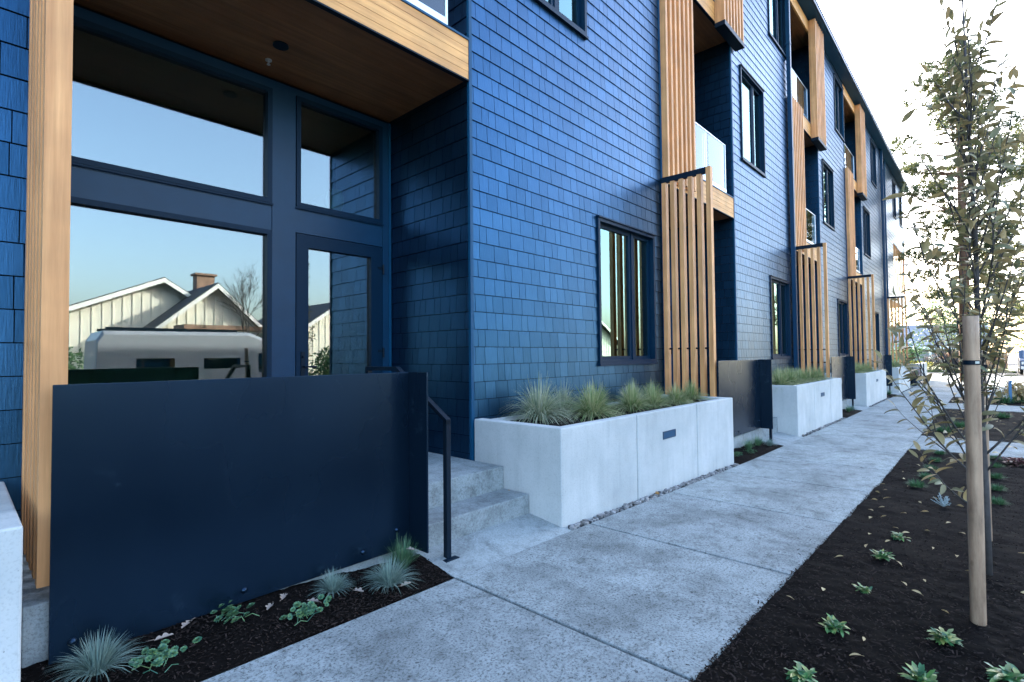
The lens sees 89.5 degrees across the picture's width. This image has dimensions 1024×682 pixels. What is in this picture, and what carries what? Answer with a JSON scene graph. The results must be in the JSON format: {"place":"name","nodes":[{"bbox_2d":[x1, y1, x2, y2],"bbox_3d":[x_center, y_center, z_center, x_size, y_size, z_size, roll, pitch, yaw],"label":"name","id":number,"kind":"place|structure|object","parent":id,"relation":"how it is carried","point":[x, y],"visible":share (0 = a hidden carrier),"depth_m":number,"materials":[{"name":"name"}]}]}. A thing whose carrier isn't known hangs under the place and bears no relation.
{"place":"outdoors","nodes":[
{"label":"outdoors","id":0,"kind":"place"},
{"bbox_2d":[201,380,963,681],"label":"sidewalk","id":1,"kind":"structure","parent":0,"point":[634,593],"depth_m":3.16,"materials":[{"name":"concrete"}]},
{"bbox_2d":[21,452,571,681],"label":"entry steps","id":2,"kind":"structure","parent":1,"relation":"on","point":[493,520],"depth_m":4.00,"materials":[{"name":"concrete"}]},
{"bbox_2d":[48,372,428,664],"bbox_3d":[-1.242,0.780,2.766,0.206,1.171,1.828,-2,-2,43],"label":"steel guard","id":3,"kind":"object","parent":2,"relation":"attached to","point":[175,502],"visible":1,"depth_m":2.62,"materials":[{"name":"metal"}]},
{"bbox_2d":[365,366,459,562],"bbox_3d":[-0.813,0.869,3.957,1.090,1.340,0.120,-2,-2,43],"label":"handrail","id":4,"kind":"object","parent":2,"relation":"on","point":[439,412],"visible":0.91,"depth_m":3.61,"materials":[{"name":"black metal"}]},
{"bbox_2d":[733,417,802,447],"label":"entry steps","id":5,"kind":"structure","parent":1,"relation":"on","point":[782,439],"depth_m":9.11,"materials":[{"name":"concrete"}]},
{"bbox_2d":[718,359,772,436],"bbox_3d":[3.695,0.886,8.102,0.206,1.171,1.828,-2,-2,43],"label":"steel guard","id":6,"kind":"object","parent":5,"relation":"attached to","point":[746,385],"visible":0.81,"depth_m":8.40,"materials":[{"name":"metal"}]},
{"bbox_2d":[842,399,869,410],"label":"entry steps","id":7,"kind":"structure","parent":1,"relation":"on","point":[847,402],"depth_m":14.60,"materials":[{"name":"concrete"}]},
{"bbox_2d":[831,356,855,400],"bbox_3d":[8.672,0.992,13.482,0.206,1.171,1.828,-2,-2,43],"label":"steel guard","id":8,"kind":"object","parent":7,"relation":"attached to","point":[843,368],"visible":0.66,"depth_m":14.08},
{"bbox_2d":[886,386,899,394],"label":"entry steps","id":9,"kind":"structure","parent":1,"relation":"on","point":[896,393],"depth_m":20.19,"materials":[{"name":"concrete"}]},
{"bbox_2d":[877,355,892,385],"bbox_3d":[13.595,1.096,18.804,0.206,1.171,1.828,-2,-2,43],"label":"steel guard","id":10,"kind":"object","parent":9,"relation":"attached to","point":[886,360],"visible":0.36,"depth_m":19.43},
{"bbox_2d":[910,367,920,385],"bbox_3d":[19.024,1.659,24.643,1.224,0.938,0.869,-5,-5,69],"label":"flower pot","id":11,"kind":"object","parent":1,"relation":"on","point":[912,381],"visible":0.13,"depth_m":24.43,"materials":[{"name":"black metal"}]},
{"bbox_2d":[817,0,1023,352],"label":"sky","id":12,"kind":"structure","parent":0,"point":[880,41],"materials":[{"name":"white"}]},
{"bbox_2d":[851,353,1020,583],"bbox_3d":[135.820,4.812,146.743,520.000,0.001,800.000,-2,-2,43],"label":"ground","id":13,"kind":"structure","parent":0,"point":[962,438],"depth_m":40.26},
{"bbox_2d":[0,482,22,681],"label":"concrete planter","id":14,"kind":"object","parent":13,"relation":"on","point":[11,546],"visible":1,"depth_m":1.89,"materials":[{"name":"grey"}]},
{"bbox_2d":[21,554,453,681],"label":"mulch bed","id":15,"kind":"object","parent":13,"relation":"on","point":[33,670],"visible":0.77,"depth_m":2.54,"materials":[{"name":"soil"}]},
{"bbox_2d":[43,625,143,681],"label":"blue fescue","id":16,"kind":"object","parent":15,"relation":"on","point":[101,661],"visible":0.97,"depth_m":2.16,"materials":[{"name":"plant"}]},
{"bbox_2d":[148,633,173,640],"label":"oak leaf","id":17,"kind":"object","parent":15,"relation":"on","point":[164,635],"visible":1,"depth_m":2.39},
{"bbox_2d":[128,636,201,673],"bbox_3d":[-1.532,1.388,2.278,0.225,0.074,0.198,-1,-2,3],"label":"sedum plant","id":18,"kind":"object","parent":15,"relation":"on","point":[161,653],"visible":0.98,"depth_m":2.26,"materials":[{"name":"green plant"}]},
{"bbox_2d":[210,600,258,623],"bbox_3d":[-1.387,1.357,2.571,0.246,0.075,0.204,-1,-2,20],"label":"sedum plant","id":19,"kind":"object","parent":15,"relation":"on","point":[230,612],"visible":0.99,"depth_m":2.56,"materials":[{"name":"green plant"}]},
{"bbox_2d":[279,594,331,625],"bbox_3d":[-1.088,1.425,2.741,0.194,0.071,0.234,-1,-2,11],"label":"sedum plant","id":20,"kind":"object","parent":15,"relation":"on","point":[310,608],"visible":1,"depth_m":2.71,"materials":[{"name":"green plant"}]},
{"bbox_2d":[311,566,356,597],"bbox_3d":[-1.032,1.375,2.978,0.309,0.143,0.302,0,-2,-18],"label":"blue fescue","id":21,"kind":"object","parent":15,"relation":"on","point":[332,585],"visible":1,"depth_m":2.96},
{"bbox_2d":[358,551,418,594],"bbox_3d":[-0.748,1.391,3.136,0.430,0.199,0.421,0,-2,-29],"label":"blue fescue","id":22,"kind":"object","parent":15,"relation":"on","point":[385,575],"visible":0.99,"depth_m":3.12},
{"bbox_2d":[381,532,422,569],"bbox_3d":[-0.700,1.358,3.364,0.387,0.237,0.363,0,-2,-7],"label":"blue fescue","id":23,"kind":"object","parent":15,"relation":"on","point":[405,555],"visible":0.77,"depth_m":3.34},
{"bbox_2d":[474,395,733,528],"bbox_3d":[1.368,1.469,6.111,1.068,1.385,3.948,-2,-2,43],"label":"concrete planter","id":24,"kind":"object","parent":13,"relation":"on","point":[572,471],"visible":0.59,"depth_m":4.92,"materials":[{"name":"grey"}]},
{"bbox_2d":[498,372,586,424],"bbox_3d":[0.285,0.652,5.350,1.205,0.709,1.175,-2,-2,43],"label":"grass clump","id":25,"kind":"object","parent":24,"relation":"in","point":[540,405],"visible":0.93,"depth_m":5.24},
{"bbox_2d":[546,382,584,418],"bbox_3d":[0.571,0.695,5.790,0.946,0.570,0.970,0,-2,-32],"label":"grass clump","id":26,"kind":"object","parent":24,"relation":"in","point":[563,396],"visible":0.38,"depth_m":5.71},
{"bbox_2d":[557,380,623,421],"bbox_3d":[0.845,0.652,5.495,1.018,0.566,1.044,-2,-2,43],"label":"grass clump","id":27,"kind":"object","parent":24,"relation":"in","point":[590,409],"visible":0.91,"depth_m":5.42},
{"bbox_2d":[575,378,620,411],"bbox_3d":[1.024,0.690,6.232,0.909,0.506,0.932,-1,-2,8],"label":"grass clump","id":28,"kind":"object","parent":24,"relation":"in","point":[596,392],"visible":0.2,"depth_m":6.18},
{"bbox_2d":[611,380,649,405],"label":"grass clump","id":29,"kind":"object","parent":24,"relation":"in","point":[632,390],"visible":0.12,"depth_m":6.87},
{"bbox_2d":[604,381,663,413],"bbox_3d":[1.405,0.654,6.130,0.881,0.456,0.845,1,-2,-39],"label":"grass clump","id":30,"kind":"object","parent":24,"relation":"in","point":[631,402],"visible":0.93,"depth_m":6.03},
{"bbox_2d":[639,382,667,402],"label":"grass clump","id":31,"kind":"object","parent":24,"relation":"in","point":[652,391],"visible":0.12,"depth_m":7.17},
{"bbox_2d":[642,382,679,408],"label":"grass clump","id":32,"kind":"object","parent":24,"relation":"in","point":[654,397],"visible":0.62,"depth_m":6.40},
{"bbox_2d":[659,382,695,405],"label":"grass clump","id":33,"kind":"object","parent":24,"relation":"in","point":[674,395],"visible":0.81,"depth_m":6.80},
{"bbox_2d":[676,379,712,401],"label":"grass clump","id":34,"kind":"object","parent":24,"relation":"in","point":[691,391],"visible":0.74,"depth_m":7.23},
{"bbox_2d":[568,387,912,530],"bbox_3d":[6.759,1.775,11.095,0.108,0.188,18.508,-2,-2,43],"label":"gravel","id":35,"kind":"structure","parent":13,"relation":"on","point":[584,522],"depth_m":5.41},
{"bbox_2d":[734,441,781,463],"bbox_3d":[3.726,1.703,8.028,0.365,0.111,2.075,-2,-2,43],"label":"mulch bed","id":36,"kind":"object","parent":13,"relation":"on","point":[760,449],"visible":0.62,"depth_m":7.91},
{"bbox_2d":[741,438,756,448],"bbox_3d":[3.687,1.596,8.072,0.306,0.200,0.326,0,-2,-32],"label":"blue fescue","id":37,"kind":"object","parent":36,"relation":"on","point":[747,444],"visible":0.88,"depth_m":8.04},
{"bbox_2d":[751,435,767,445],"bbox_3d":[4.033,1.616,8.443,0.326,0.200,0.306,-1,-2,8],"label":"blue fescue","id":38,"kind":"object","parent":36,"relation":"on","point":[758,442],"visible":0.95,"depth_m":8.41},
{"bbox_2d":[764,439,777,445],"bbox_3d":[4.260,1.663,8.552,0.327,0.151,0.320,-1,-2,17],"label":"blue fescue","id":39,"kind":"object","parent":36,"relation":"on","point":[768,443],"visible":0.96,"depth_m":8.54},
{"bbox_2d":[772,378,842,435],"bbox_3d":[6.278,1.574,11.418,1.068,1.385,3.948,-2,-2,43],"label":"concrete planter","id":40,"kind":"object","parent":13,"relation":"on","point":[798,410],"visible":0.38,"depth_m":10.10,"materials":[{"name":"grey"}]},
{"bbox_2d":[772,367,805,394],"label":"grass clump","id":41,"kind":"object","parent":40,"relation":"in","point":[777,379],"visible":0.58,"depth_m":10.10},
{"bbox_2d":[782,367,815,387],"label":"grass clump","id":42,"kind":"object","parent":40,"relation":"in","point":[793,377],"visible":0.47,"depth_m":10.65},
{"bbox_2d":[796,366,815,383],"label":"grass clump","id":43,"kind":"object","parent":40,"relation":"in","point":[803,376],"visible":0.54,"depth_m":11.21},
{"bbox_2d":[802,365,830,386],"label":"grass clump","id":44,"kind":"object","parent":40,"relation":"in","point":[811,376],"visible":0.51,"depth_m":11.74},
{"bbox_2d":[813,364,832,379],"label":"grass clump","id":45,"kind":"object","parent":40,"relation":"in","point":[820,373],"visible":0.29,"depth_m":12.30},
{"bbox_2d":[842,409,861,417],"bbox_3d":[8.683,1.842,13.386,0.365,0.115,2.135,-2,-2,43],"label":"mulch bed","id":46,"kind":"object","parent":13,"relation":"on","point":[845,414],"visible":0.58,"depth_m":13.38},
{"bbox_2d":[824,370,886,406],"bbox_3d":[11.255,1.680,16.798,1.068,1.385,3.948,-2,-2,43],"label":"concrete planter","id":47,"kind":"object","parent":13,"relation":"on","point":[871,389],"visible":0.42,"depth_m":15.53,"materials":[{"name":"grey"}]},
{"bbox_2d":[855,361,869,372],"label":"grass clump","id":48,"kind":"object","parent":47,"relation":"in","point":[859,368],"visible":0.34,"depth_m":16.10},
{"bbox_2d":[696,544,1023,681],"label":"mulch bed","id":49,"kind":"object","parent":13,"relation":"on","point":[979,640],"visible":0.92,"depth_m":2.73,"materials":[{"name":"soil"}]},
{"bbox_2d":[785,661,817,681],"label":"leafy plant","id":50,"kind":"object","parent":49,"relation":"on","point":[798,673],"visible":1,"depth_m":2.26,"materials":[{"name":"green plant"}]},
{"bbox_2d":[819,613,849,636],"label":"leafy plant","id":51,"kind":"object","parent":49,"relation":"on","point":[833,623],"visible":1,"depth_m":2.67,"materials":[{"name":"green plant"}]},
{"bbox_2d":[853,582,871,593],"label":"leafy plant","id":52,"kind":"object","parent":49,"relation":"on","point":[865,589],"visible":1,"depth_m":3.13,"materials":[{"name":"green plant"}]},
{"bbox_2d":[869,549,894,560],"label":"leafy plant","id":53,"kind":"object","parent":49,"relation":"on","point":[881,554],"visible":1,"depth_m":3.67,"materials":[{"name":"green plant"}]},
{"bbox_2d":[898,661,937,681],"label":"leafy plant","id":54,"kind":"object","parent":49,"relation":"on","point":[920,674],"visible":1,"depth_m":2.24,"materials":[{"name":"green plant"}]},
{"bbox_2d":[926,627,963,645],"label":"leafy plant","id":55,"kind":"object","parent":49,"relation":"on","point":[949,638],"visible":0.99,"depth_m":2.57,"materials":[{"name":"green plant"}]},
{"bbox_2d":[962,316,986,625],"bbox_3d":[2.488,0.737,2.773,0.083,1.744,0.118,-2,-2,43],"label":"tree stake","id":56,"kind":"object","parent":49,"relation":"on","point":[971,362],"visible":0.94,"depth_m":2.75,"materials":[{"name":"brown wood"}]},
{"bbox_2d":[984,661,1023,681],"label":"leafy plant","id":57,"kind":"object","parent":49,"relation":"on","point":[1005,673],"visible":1,"depth_m":2.26,"materials":[{"name":"green plant"}]},
{"bbox_2d":[872,366,909,392],"bbox_3d":[16.205,1.785,22.149,1.068,1.385,3.948,-2,-2,43],"label":"concrete planter","id":58,"kind":"object","parent":13,"relation":"on","point":[895,373],"visible":0.21,"depth_m":20.71,"materials":[{"name":"grey"}]},
{"bbox_2d":[901,363,926,387],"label":"wall","id":59,"kind":"structure","parent":13,"relation":"on","point":[925,367],"depth_m":27.50,"materials":[{"name":"concrete"}]},
{"bbox_2d":[824,449,1023,585],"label":"mulch bed","id":60,"kind":"object","parent":13,"relation":"on","point":[954,525],"visible":0.71,"depth_m":4.61,"materials":[{"name":"soil"}]},
{"bbox_2d":[891,531,910,541],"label":"leafy plant","id":61,"kind":"object","parent":60,"relation":"on","point":[899,535],"visible":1,"depth_m":4.10,"materials":[{"name":"green plant"}]},
{"bbox_2d":[905,479,926,487],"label":"grass tuft","id":62,"kind":"object","parent":60,"relation":"on","point":[916,485],"visible":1,"depth_m":5.83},
{"bbox_2d":[917,472,933,478],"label":"grass tuft","id":63,"kind":"object","parent":60,"relation":"on","point":[923,475],"visible":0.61,"depth_m":6.32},
{"bbox_2d":[931,493,950,505],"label":"silver plant","id":64,"kind":"object","parent":60,"relation":"on","point":[944,503],"visible":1,"depth_m":5.04,"materials":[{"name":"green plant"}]},
{"bbox_2d":[875,0,1023,575],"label":"street tree","id":65,"kind":"object","parent":60,"relation":"on","point":[989,188],"visible":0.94,"depth_m":3.43,"materials":[{"name":"green plant"}]},
{"bbox_2d":[982,350,992,540],"bbox_3d":[3.783,0.855,4.140,0.069,1.646,0.087,-2,-2,43],"label":"tree stake","id":66,"kind":"object","parent":60,"relation":"on","point":[987,437],"visible":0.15,"depth_m":4.11,"materials":[{"name":"brown wood"}]},
{"bbox_2d":[990,472,1005,478],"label":"grass tuft","id":67,"kind":"object","parent":60,"relation":"on","point":[997,476],"visible":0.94,"depth_m":6.26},
{"bbox_2d":[991,483,1008,491],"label":"grass tuft","id":68,"kind":"object","parent":60,"relation":"on","point":[994,487],"visible":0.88,"depth_m":5.71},
{"bbox_2d":[991,495,1011,505],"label":"grass tuft","id":69,"kind":"object","parent":60,"relation":"on","point":[998,500],"visible":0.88,"depth_m":5.17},
{"bbox_2d":[1000,456,1023,465],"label":"red plant","id":70,"kind":"object","parent":60,"relation":"on","point":[1020,461],"visible":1,"depth_m":7.04,"materials":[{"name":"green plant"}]},
{"bbox_2d":[927,364,1015,372],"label":"grass verge","id":71,"kind":"object","parent":13,"relation":"on","point":[1009,369],"depth_m":45.17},
{"bbox_2d":[890,308,907,353],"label":"garden tree","id":72,"kind":"object","parent":71,"relation":"on","point":[896,321],"visible":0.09,"depth_m":55.75,"materials":[{"name":"green plant"}]},
{"bbox_2d":[891,340,931,363],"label":"garden shrub","id":73,"kind":"object","parent":71,"relation":"on","point":[919,350],"visible":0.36,"depth_m":47.69,"materials":[{"name":"green plant"}]},
{"bbox_2d":[920,355,940,369],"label":"garden shrub","id":74,"kind":"object","parent":71,"relation":"on","point":[933,361],"visible":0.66,"depth_m":46.58,"materials":[{"name":"green plant"}]},
{"bbox_2d":[890,323,988,362],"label":"house","id":75,"kind":"structure","parent":71,"relation":"on","point":[911,328],"depth_m":75.54,"materials":[{"name":"grey"}]},
{"bbox_2d":[904,296,997,368],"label":"garden tree","id":76,"kind":"object","parent":71,"relation":"on","point":[946,317],"visible":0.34,"depth_m":45.90,"materials":[{"name":"green plant"}]},
{"bbox_2d":[940,352,1007,368],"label":"board fence","id":77,"kind":"object","parent":71,"relation":"on","point":[988,363],"visible":0.09,"depth_m":47.96,"materials":[{"name":"brown wood"}]},
{"bbox_2d":[921,409,1023,442],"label":"mulch bed","id":78,"kind":"object","parent":13,"relation":"on","point":[1016,419],"visible":0.42,"depth_m":11.03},
{"bbox_2d":[21,409,1023,681],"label":"mulch chips","id":79,"kind":"object","parent":78,"relation":"on","point":[715,659],"visible":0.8,"depth_m":2.81,"materials":[{"name":"wood"}]},
{"bbox_2d":[933,425,956,432],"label":"grass tuft","id":80,"kind":"object","parent":78,"relation":"on","point":[941,429],"visible":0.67,"depth_m":10.05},
{"bbox_2d":[950,420,964,427],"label":"grass tuft","id":81,"kind":"object","parent":78,"relation":"on","point":[962,424],"visible":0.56,"depth_m":10.74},
{"bbox_2d":[995,412,1012,417],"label":"grass tuft","id":82,"kind":"object","parent":78,"relation":"on","point":[1000,415],"visible":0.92,"depth_m":12.24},
{"bbox_2d":[948,397,1023,405],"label":"mulch bed","id":83,"kind":"object","parent":13,"relation":"on","point":[995,403],"visible":0.3,"depth_m":15.81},
{"bbox_2d":[993,394,1021,402],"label":"grass tuft","id":84,"kind":"object","parent":83,"relation":"on","point":[1007,400],"visible":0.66,"depth_m":15.74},
{"bbox_2d":[1008,380,1011,400],"bbox_3d":[15.235,1.552,15.780,0.100,0.694,0.140,-2,-2,43],"label":"marker post","id":85,"kind":"object","parent":83,"relation":"on","point":[1010,387],"visible":0.86,"depth_m":15.74,"materials":[{"name":"blue"}]},
{"bbox_2d":[1002,381,1023,400],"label":"dry shrub","id":86,"kind":"object","parent":83,"relation":"on","point":[1019,391],"visible":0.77,"depth_m":15.97,"materials":[{"name":"beige plant"}]},
{"bbox_2d":[930,375,958,380],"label":"corner pavement","id":87,"kind":"structure","parent":0,"point":[940,378],"depth_m":31.07,"materials":[{"name":"concrete"}]},
{"bbox_2d":[889,38,1023,380],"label":"street tree","id":88,"kind":"object","parent":87,"relation":"on","point":[906,168],"visible":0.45,"depth_m":28.33,"materials":[{"name":"green plant"}]},
{"bbox_2d":[911,403,1023,458],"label":"crossing path","id":89,"kind":"structure","parent":0,"point":[1013,452],"depth_m":8.61,"materials":[{"name":"concrete"}]},
{"bbox_2d":[927,372,1021,376],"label":"cross road","id":90,"kind":"structure","parent":0,"point":[937,373],"depth_m":40.84,"materials":[{"name":"asphalt"}]},
{"bbox_2d":[955,376,1023,397],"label":"corner pavement","id":91,"kind":"structure","parent":0,"point":[1003,382],"depth_m":27.43,"materials":[{"name":"concrete"}]},
{"bbox_2d":[1004,355,1023,377],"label":"road","id":92,"kind":"structure","parent":0,"point":[1012,363],"depth_m":79.94,"materials":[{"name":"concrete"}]},
{"bbox_2d":[981,117,1023,321],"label":"street tree","id":93,"kind":"object","parent":92,"relation":"on","point":[1021,305],"visible":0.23,"depth_m":31.10,"materials":[{"name":"green plant"}]},
{"bbox_2d":[995,317,1023,355],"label":"garden tree","id":94,"kind":"object","parent":92,"relation":"on","point":[1018,335],"visible":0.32,"depth_m":46.83,"materials":[{"name":"green plant"}]},
{"bbox_2d":[1017,350,1023,374],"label":"pickup truck","id":95,"kind":"object","parent":92,"relation":"on","point":[1020,363],"visible":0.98,"depth_m":39.45,"materials":[{"name":"white paint"}]},
{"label":"corner ground","id":96,"kind":"structure","parent":0,"visible":0},
{"bbox_2d":[0,0,908,588],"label":"apartment building","id":97,"kind":"structure","parent":96,"relation":"on","point":[612,194],"depth_m":6.13,"materials":[{"name":"blue"}]},
{"bbox_2d":[68,366,204,383],"bbox_3d":[-4.004,0.744,5.366,0.640,0.925,1.260,-2,-2,43],"label":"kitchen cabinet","id":98,"kind":"object","parent":97,"relation":"in","point":[104,375],"visible":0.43,"depth_m":5.17,"materials":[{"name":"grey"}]},
{"bbox_2d":[326,163,343,210],"bbox_3d":[-2.417,-2.082,7.045,0.236,0.690,0.240,-2,-2,43],"label":"pendant lamp","id":99,"kind":"object","parent":97,"relation":"hanging from","point":[334,199],"visible":0.78,"depth_m":6.95,"materials":[{"name":"glass"}]},
{"bbox_2d":[295,233,384,375],"bbox_3d":[-1.823,0.049,5.545,0.154,2.258,1.016,-2,-2,43],"label":"entry door","id":100,"kind":"structure","parent":97,"relation":"in","point":[304,243],"depth_m":5.54,"materials":[{"name":"blue"}]},
{"bbox_2d":[534,0,588,39],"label":"window","id":101,"kind":"structure","parent":97,"relation":"in","point":[573,13],"depth_m":6.57,"materials":[{"name":"black"}]},
{"bbox_2d":[596,215,657,365],"bbox_3d":[1.623,-0.648,7.347,0.166,1.973,1.574,-2,-2,43],"label":"window","id":102,"kind":"structure","parent":97,"relation":"in","point":[626,284],"depth_m":7.42,"materials":[{"name":"blue"}]},
{"bbox_2d":[739,64,766,177],"bbox_3d":[5.337,-4.839,11.527,0.166,2.048,1.554,-2,-2,43],"label":"window","id":103,"kind":"structure","parent":97,"relation":"in","point":[752,121],"depth_m":11.65,"materials":[{"name":"blue"}]},
{"bbox_2d":[768,0,786,58],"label":"window","id":104,"kind":"structure","parent":97,"relation":"in","point":[776,8],"depth_m":13.29,"materials":[{"name":"black"}]},
{"bbox_2d":[769,275,791,358],"bbox_3d":[6.559,-0.543,12.683,0.166,1.973,1.574,-2,-2,43],"label":"window","id":105,"kind":"structure","parent":97,"relation":"in","point":[780,320],"depth_m":12.81,"materials":[{"name":"blue"}]},
{"bbox_2d":[822,159,834,230],"bbox_3d":[10.314,-4.732,16.907,0.166,2.048,1.554,-2,-2,43],"label":"window","id":106,"kind":"structure","parent":97,"relation":"in","point":[827,172],"depth_m":17.05,"materials":[{"name":"black"}]},
{"bbox_2d":[833,73,844,141],"bbox_3d":[11.696,-8.331,18.541,0.166,1.988,1.524,-2,-2,43],"label":"window","id":107,"kind":"structure","parent":97,"relation":"in","point":[837,85],"depth_m":18.67,"materials":[{"name":"black"}]},
{"bbox_2d":[837,299,848,356],"bbox_3d":[11.536,-0.437,18.063,0.166,1.973,1.574,-2,-2,43],"label":"window","id":108,"kind":"structure","parent":97,"relation":"in","point":[843,344],"depth_m":18.23,"materials":[{"name":"black"}]},
{"bbox_2d":[863,206,870,258],"bbox_3d":[15.237,-4.628,22.229,0.166,2.048,1.554,-2,-2,43],"label":"window","id":109,"kind":"structure","parent":97,"relation":"in","point":[866,214],"depth_m":22.59,"materials":[{"name":"black"}]},
{"bbox_2d":[870,138,876,188],"bbox_3d":[16.775,-8.223,24.032,0.166,1.988,1.424,-2,-2,43],"label":"window","id":110,"kind":"structure","parent":97,"relation":"in","point":[872,146],"depth_m":24.40,"materials":[{"name":"black"}]},
{"bbox_2d":[875,311,879,354],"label":"window","id":111,"kind":"structure","parent":97,"relation":"in","point":[877,331],"depth_m":23.90,"materials":[{"name":"black"}]},
{"bbox_2d":[892,179,896,219],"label":"window","id":112,"kind":"structure","parent":97,"relation":"in","point":[893,183],"depth_m":29.60,"materials":[{"name":"black"}]},
{"bbox_2d":[899,197,901,227],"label":"window","id":113,"kind":"structure","parent":97,"relation":"in","point":[900,205],"depth_m":31.59,"materials":[{"name":"black"}]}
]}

